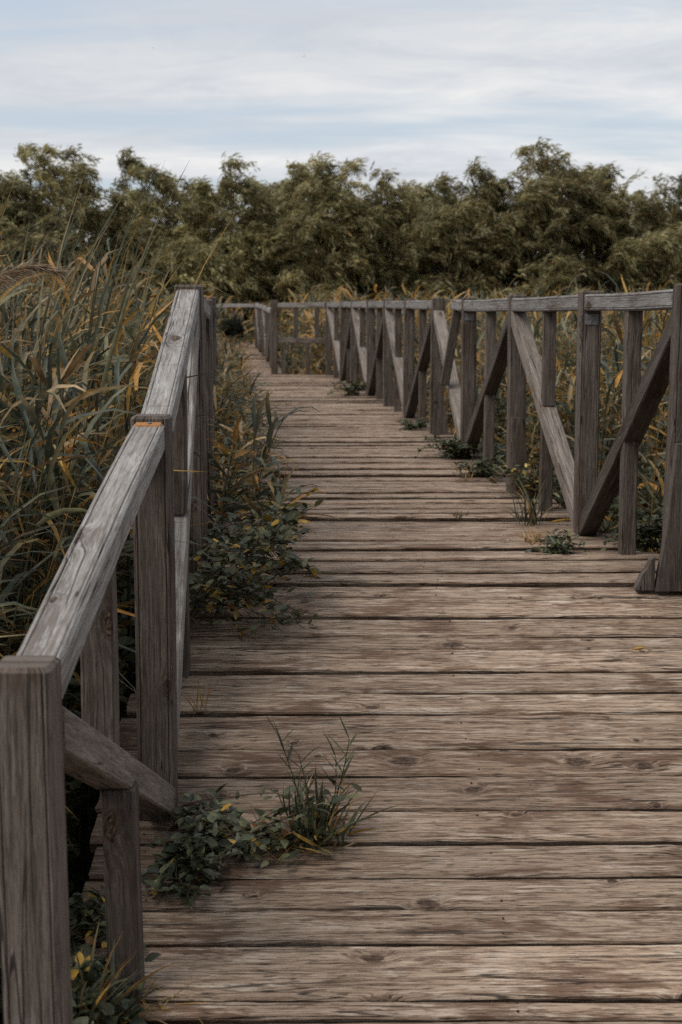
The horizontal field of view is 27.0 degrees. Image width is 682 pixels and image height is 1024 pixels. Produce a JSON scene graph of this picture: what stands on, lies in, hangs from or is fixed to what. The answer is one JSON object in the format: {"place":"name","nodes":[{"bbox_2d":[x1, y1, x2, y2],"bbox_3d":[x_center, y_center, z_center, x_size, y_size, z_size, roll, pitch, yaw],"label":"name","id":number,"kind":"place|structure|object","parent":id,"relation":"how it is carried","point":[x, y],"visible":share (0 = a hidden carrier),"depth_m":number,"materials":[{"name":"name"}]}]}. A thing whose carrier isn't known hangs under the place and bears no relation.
{"place":"outdoors","nodes":[
{"label":"outdoors","id":0,"kind":"place"},
{"bbox_2d":[0,596,135,993],"bbox_3d":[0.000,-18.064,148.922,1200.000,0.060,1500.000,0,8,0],"label":"ground","id":1,"kind":"structure","parent":0,"point":[84,858],"depth_m":5.41,"materials":[{"name":"soil"}]},
{"bbox_2d":[0,254,73,307],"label":"plume reed","id":2,"kind":"object","parent":1,"relation":"on","point":[45,268],"visible":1,"depth_m":4.63,"materials":[{"name":"brown plant"}]},
{"bbox_2d":[0,170,80,282],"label":"tree","id":3,"kind":"object","parent":1,"relation":"on","point":[9,209],"visible":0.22,"depth_m":38.67,"materials":[{"name":"green plant"}]},
{"bbox_2d":[0,141,125,316],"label":"tree","id":4,"kind":"object","parent":1,"relation":"on","point":[56,189],"visible":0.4,"depth_m":38.93,"materials":[{"name":"green plant"}]},
{"bbox_2d":[0,436,135,1023],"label":"ground cover","id":5,"kind":"object","parent":1,"relation":"on","point":[72,820],"visible":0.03,"depth_m":4.68,"materials":[{"name":"green plant"}]},
{"bbox_2d":[95,393,100,486],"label":"reed stalk","id":6,"kind":"object","parent":5,"relation":"on","point":[97,431],"visible":0.09,"depth_m":4.60,"materials":[{"name":"green plant"}]},
{"bbox_2d":[124,397,132,696],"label":"reed stalk","id":7,"kind":"object","parent":5,"relation":"on","point":[130,672],"visible":0.36,"depth_m":4.98,"materials":[{"name":"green plant"}]},
{"bbox_2d":[11,279,222,347],"bbox_3d":[-4.592,-2.508,23.756,8.715,2.616,26.904,-2,8,-15],"label":"reed bed","id":8,"kind":"object","parent":1,"relation":"on","point":[132,312],"depth_m":13.30,"materials":[{"name":"green plant"}]},
{"bbox_2d":[61,146,181,300],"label":"tree","id":9,"kind":"object","parent":1,"relation":"on","point":[133,167],"visible":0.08,"depth_m":40.69,"materials":[{"name":"green plant"}]},
{"bbox_2d":[0,163,255,866],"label":"reed bed","id":10,"kind":"object","parent":1,"relation":"on","point":[112,370],"visible":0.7,"depth_m":5.12,"materials":[{"name":"green plant"}]},
{"bbox_2d":[37,273,66,599],"bbox_3d":[-0.971,0.206,4.871,0.144,2.088,0.023,0,8,0],"label":"stalk","id":11,"kind":"object","parent":10,"relation":"attached to","point":[41,330],"visible":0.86,"depth_m":4.76,"materials":[{"name":"green plant"}]},
{"bbox_2d":[61,342,92,869],"bbox_3d":[-0.825,0.385,4.497,0.132,1.835,0.036,0,8,0],"label":"stalk","id":12,"kind":"object","parent":10,"relation":"attached to","point":[68,371],"visible":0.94,"depth_m":4.39,"materials":[{"name":"green plant"}]},
{"bbox_2d":[101,165,231,321],"bbox_3d":[-4.711,-6.635,40.521,4.371,6.424,3.649,0,8,0],"label":"tree","id":13,"kind":"object","parent":1,"relation":"on","point":[166,184],"visible":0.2,"depth_m":39.70,"materials":[{"name":"green plant"}]},
{"bbox_2d":[144,151,299,341],"bbox_3d":[-3.283,-6.629,39.321,4.045,6.729,3.837,7,10,41],"label":"tree","id":14,"kind":"object","parent":1,"relation":"on","point":[242,279],"visible":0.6,"depth_m":38.75,"materials":[{"name":"green plant"}]},
{"bbox_2d":[230,160,328,362],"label":"tree","id":15,"kind":"object","parent":1,"relation":"on","point":[278,197],"visible":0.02,"depth_m":40.95,"materials":[{"name":"green plant"}]},
{"bbox_2d":[220,151,396,368],"bbox_3d":[-0.615,-6.575,39.613,4.133,6.722,4.014,4,9,27],"label":"tree","id":16,"kind":"object","parent":1,"relation":"on","point":[317,244],"visible":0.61,"depth_m":38.70,"materials":[{"name":"green plant"}]},
{"bbox_2d":[70,342,681,1023],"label":"boardwalk","id":17,"kind":"structure","parent":1,"relation":"on","point":[492,692],"depth_m":4.34,"materials":[{"name":"brown wood"}]},
{"bbox_2d":[0,285,217,1023],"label":"wooden railing","id":18,"kind":"object","parent":17,"relation":"on","point":[48,740],"visible":0.94,"depth_m":3.23,"materials":[{"name":"grey wood"}]},
{"bbox_2d":[71,943,146,1023],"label":"creeper","id":19,"kind":"object","parent":17,"relation":"on","point":[108,1015],"visible":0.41,"depth_m":3.17,"materials":[{"name":"green plant"}]},
{"bbox_2d":[69,885,160,961],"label":"creeper","id":20,"kind":"object","parent":17,"relation":"on","point":[87,917],"visible":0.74,"depth_m":3.51,"materials":[{"name":"green plant"}]},
{"bbox_2d":[73,919,177,1023],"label":"grass clump","id":21,"kind":"object","parent":17,"relation":"on","point":[106,990],"visible":0.56,"depth_m":3.15,"materials":[{"name":"green plant"}]},
{"bbox_2d":[118,980,208,1023],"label":"dry straw","id":22,"kind":"object","parent":17,"relation":"on","point":[157,1004],"visible":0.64,"depth_m":3.29,"materials":[{"name":"brown plant"}]},
{"bbox_2d":[182,675,221,710],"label":"grass tuft","id":23,"kind":"object","parent":17,"relation":"on","point":[202,704],"visible":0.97,"depth_m":4.59,"materials":[{"name":"green plant"}]},
{"bbox_2d":[163,302,270,367],"bbox_3d":[-1.984,-3.656,28.554,1.432,1.176,10.558,-2,8,-16],"label":"wooden railing","id":24,"kind":"object","parent":17,"relation":"on","point":[262,321],"visible":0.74,"depth_m":27.46,"materials":[{"name":"grey wood"}]},
{"bbox_2d":[216,354,227,410],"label":"reed shoots","id":25,"kind":"object","parent":17,"relation":"on","point":[219,371],"visible":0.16,"depth_m":12.38,"materials":[{"name":"green plant"}]},
{"bbox_2d":[217,316,244,351],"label":"bush","id":26,"kind":"object","parent":17,"relation":"on","point":[231,332],"visible":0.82,"depth_m":27.19,"materials":[{"name":"green plant"}]},
{"bbox_2d":[214,372,262,458],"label":"reed shoots","id":27,"kind":"object","parent":17,"relation":"on","point":[222,400],"visible":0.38,"depth_m":9.59,"materials":[{"name":"green plant"}]},
{"bbox_2d":[214,413,279,503],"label":"reed shoots","id":28,"kind":"object","parent":17,"relation":"on","point":[235,430],"visible":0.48,"depth_m":7.73,"materials":[{"name":"green plant"}]},
{"bbox_2d":[215,370,283,477],"bbox_3d":[-1.027,-1.017,13.428,0.626,0.445,9.028,-1,8,-5],"label":"creeper","id":29,"kind":"object","parent":17,"relation":"on","point":[236,419],"visible":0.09,"depth_m":10.74,"materials":[{"name":"green plant"}]},
{"bbox_2d":[208,465,292,534],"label":"creeper","id":30,"kind":"object","parent":17,"relation":"on","point":[247,495],"visible":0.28,"depth_m":7.09,"materials":[{"name":"green plant"}]},
{"bbox_2d":[141,778,361,909],"bbox_3d":[-0.302,0.855,3.926,0.660,0.253,0.468,-5,9,-31],"label":"creeper","id":31,"kind":"object","parent":17,"relation":"on","point":[182,853],"visible":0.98,"depth_m":3.85,"materials":[{"name":"green plant"}]},
{"bbox_2d":[207,419,297,541],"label":"reed shoots","id":32,"kind":"object","parent":17,"relation":"on","point":[227,473],"visible":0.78,"depth_m":6.55,"materials":[{"name":"green plant"}]},
{"bbox_2d":[189,508,318,641],"bbox_3d":[-0.389,0.207,5.441,0.622,0.381,1.178,0,8,0],"label":"creeper","id":33,"kind":"object","parent":17,"relation":"on","point":[216,557],"visible":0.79,"depth_m":5.15,"materials":[{"name":"green plant"}]},
{"bbox_2d":[204,486,332,613],"bbox_3d":[-0.271,0.136,5.475,0.484,0.423,0.662,0,8,0],"label":"creeper","id":34,"kind":"object","parent":17,"relation":"on","point":[282,534],"visible":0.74,"depth_m":5.43,"materials":[{"name":"green plant"}]},
{"bbox_2d":[207,322,340,549],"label":"edge weeds","id":35,"kind":"object","parent":17,"relation":"on","point":[238,364],"visible":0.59,"depth_m":9.44,"materials":[{"name":"green plant"}]},
{"bbox_2d":[265,454,291,483],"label":"grass clump","id":36,"kind":"object","parent":17,"relation":"on","point":[279,474],"visible":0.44,"depth_m":8.55,"materials":[{"name":"green plant"}]},
{"bbox_2d":[237,389,320,525],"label":"reed shoots","id":37,"kind":"object","parent":17,"relation":"on","point":[256,417],"visible":0.89,"depth_m":6.91,"materials":[{"name":"green plant"}]},
{"bbox_2d":[271,300,325,374],"bbox_3d":[-0.649,-2.654,21.663,0.910,1.137,0.125,3,8,19],"label":"wooden railing","id":38,"kind":"object","parent":17,"relation":"on","point":[275,338],"visible":1,"depth_m":21.65,"materials":[{"name":"grey wood"}]},
{"bbox_2d":[244,839,356,863],"bbox_3d":[-0.109,0.902,3.967,0.439,0.032,0.400,0,8,0],"label":"dry straw","id":39,"kind":"object","parent":17,"relation":"on","point":[308,852],"visible":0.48,"depth_m":3.88,"materials":[{"name":"brown plant"}]},
{"bbox_2d":[251,762,397,853],"bbox_3d":[-0.013,0.808,3.948,0.419,0.214,0.358,-2,8,-17],"label":"grass clump","id":40,"kind":"object","parent":17,"relation":"on","point":[313,821],"visible":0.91,"depth_m":3.93,"materials":[{"name":"green plant"}]},
{"bbox_2d":[265,714,358,835],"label":"grass shoots","id":41,"kind":"object","parent":40,"relation":"on","point":[343,772],"depth_m":3.94,"materials":[{"name":"green plant"}]},
{"bbox_2d":[327,380,366,396],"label":"leafy weed","id":42,"kind":"object","parent":17,"relation":"on","point":[354,387],"visible":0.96,"depth_m":16.63,"materials":[{"name":"green plant"}]},
{"bbox_2d":[392,417,428,430],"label":"leafy weed","id":43,"kind":"object","parent":17,"relation":"on","point":[419,424],"visible":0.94,"depth_m":12.09,"materials":[{"name":"green plant"}]},
{"bbox_2d":[414,434,498,459],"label":"leafy weed","id":44,"kind":"object","parent":17,"relation":"on","point":[452,448],"visible":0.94,"depth_m":9.89,"materials":[{"name":"green plant"}]},
{"bbox_2d":[450,510,468,519],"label":"grass clump","id":45,"kind":"object","parent":17,"relation":"on","point":[460,514],"visible":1,"depth_m":7.31,"materials":[{"name":"green plant"}]},
{"bbox_2d":[453,455,478,481],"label":"grass clump","id":46,"kind":"object","parent":17,"relation":"on","point":[461,473],"visible":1,"depth_m":8.80,"materials":[{"name":"green plant"}]},
{"bbox_2d":[448,454,505,479],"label":"leafy weed","id":47,"kind":"object","parent":17,"relation":"on","point":[483,470],"visible":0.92,"depth_m":8.99,"materials":[{"name":"green plant"}]},
{"bbox_2d":[325,283,681,590],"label":"wooden railing","id":48,"kind":"object","parent":17,"relation":"on","point":[588,493],"visible":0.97,"depth_m":7.48,"materials":[{"name":"grey wood"}]},
{"bbox_2d":[487,462,561,498],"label":"leafy weed","id":49,"kind":"object","parent":17,"relation":"on","point":[533,483],"visible":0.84,"depth_m":8.04,"materials":[{"name":"green plant"}]},
{"bbox_2d":[497,476,555,525],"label":"grass clump","id":50,"kind":"object","parent":17,"relation":"on","point":[532,519],"visible":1,"depth_m":7.10,"materials":[{"name":"green plant"}]},
{"bbox_2d":[515,523,553,544],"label":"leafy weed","id":51,"kind":"object","parent":17,"relation":"on","point":[534,538],"visible":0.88,"depth_m":6.58,"materials":[{"name":"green plant"}]},
{"bbox_2d":[524,528,589,553],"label":"leafy weed","id":52,"kind":"object","parent":17,"relation":"on","point":[556,546],"visible":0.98,"depth_m":6.21,"materials":[{"name":"green plant"}]},
{"bbox_2d":[551,519,569,521],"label":"fallen leaf","id":53,"kind":"object","parent":17,"relation":"on","point":[559,520],"visible":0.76,"depth_m":7.17,"materials":[{"name":"plant"}]},
{"bbox_2d":[598,507,618,533],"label":"grass clump","id":54,"kind":"object","parent":17,"relation":"on","point":[605,529],"visible":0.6,"depth_m":6.85,"materials":[{"name":"green plant"}]},
{"bbox_2d":[600,513,662,551],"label":"leafy weed","id":55,"kind":"object","parent":17,"relation":"on","point":[647,534],"visible":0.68,"depth_m":6.34,"materials":[{"name":"green plant"}]},
{"bbox_2d":[334,161,437,313],"bbox_3d":[1.171,-6.468,40.491,4.524,6.816,3.924,0,8,0],"label":"tree","id":56,"kind":"object","parent":1,"relation":"on","point":[397,216],"visible":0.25,"depth_m":39.64,"materials":[{"name":"green plant"}]},
{"bbox_2d":[117,278,671,400],"bbox_3d":[3.939,-3.666,30.760,19.935,3.038,17.547,0,8,0],"label":"reed bed","id":57,"kind":"object","parent":1,"relation":"on","point":[295,362],"visible":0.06,"depth_m":26.57,"materials":[{"name":"yellow plant"}]},
{"bbox_2d":[401,180,469,286],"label":"tree","id":58,"kind":"object","parent":1,"relation":"on","point":[426,191],"visible":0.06,"depth_m":41.72,"materials":[{"name":"green plant"}]},
{"bbox_2d":[400,155,526,314],"bbox_3d":[3.411,-6.370,39.611,3.751,6.810,3.516,0,8,0],"label":"tree","id":59,"kind":"object","parent":1,"relation":"on","point":[446,240],"visible":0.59,"depth_m":38.78,"materials":[{"name":"green plant"}]},
{"bbox_2d":[358,270,671,553],"bbox_3d":[2.538,-1.189,14.139,5.460,2.575,21.083,0,8,0],"label":"reed bed","id":60,"kind":"object","parent":1,"relation":"on","point":[612,347],"visible":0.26,"depth_m":10.06,"materials":[{"name":"green plant"}]},
{"bbox_2d":[458,136,624,298],"bbox_3d":[5.376,-6.641,39.445,4.718,7.338,3.869,0,8,0],"label":"tree","id":61,"kind":"object","parent":1,"relation":"on","point":[542,204],"visible":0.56,"depth_m":38.60,"materials":[{"name":"green plant"}]},
{"bbox_2d":[478,392,665,553],"bbox_3d":[1.872,0.164,8.092,1.367,1.347,8.215,-1,8,-5],"label":"ground cover","id":62,"kind":"object","parent":1,"relation":"on","point":[560,499],"visible":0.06,"depth_m":8.91,"materials":[{"name":"green plant"}]},
{"bbox_2d":[614,466,663,523],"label":"grass clump","id":63,"kind":"object","parent":62,"relation":"on","point":[649,490],"visible":0.34,"depth_m":7.08,"materials":[{"name":"green plant"}]},
{"bbox_2d":[540,161,649,294],"bbox_3d":[6.933,-6.566,40.614,4.048,6.798,3.375,0,8,0],"label":"tree","id":64,"kind":"object","parent":1,"relation":"on","point":[613,207],"visible":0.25,"depth_m":39.69,"materials":[{"name":"green plant"}]},
{"bbox_2d":[597,172,681,292],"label":"tree","id":65,"kind":"object","parent":1,"relation":"on","point":[662,242],"visible":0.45,"depth_m":38.89,"materials":[{"name":"green plant"}]},
{"bbox_2d":[621,187,667,287],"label":"tree","id":66,"kind":"object","parent":1,"relation":"on","point":[642,192],"visible":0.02,"depth_m":42.83,"materials":[{"name":"green plant"}]},
{"bbox_2d":[0,0,681,280],"label":"sky","id":67,"kind":"structure","parent":0,"point":[421,89],"materials":[{"name":"white"}]}
]}

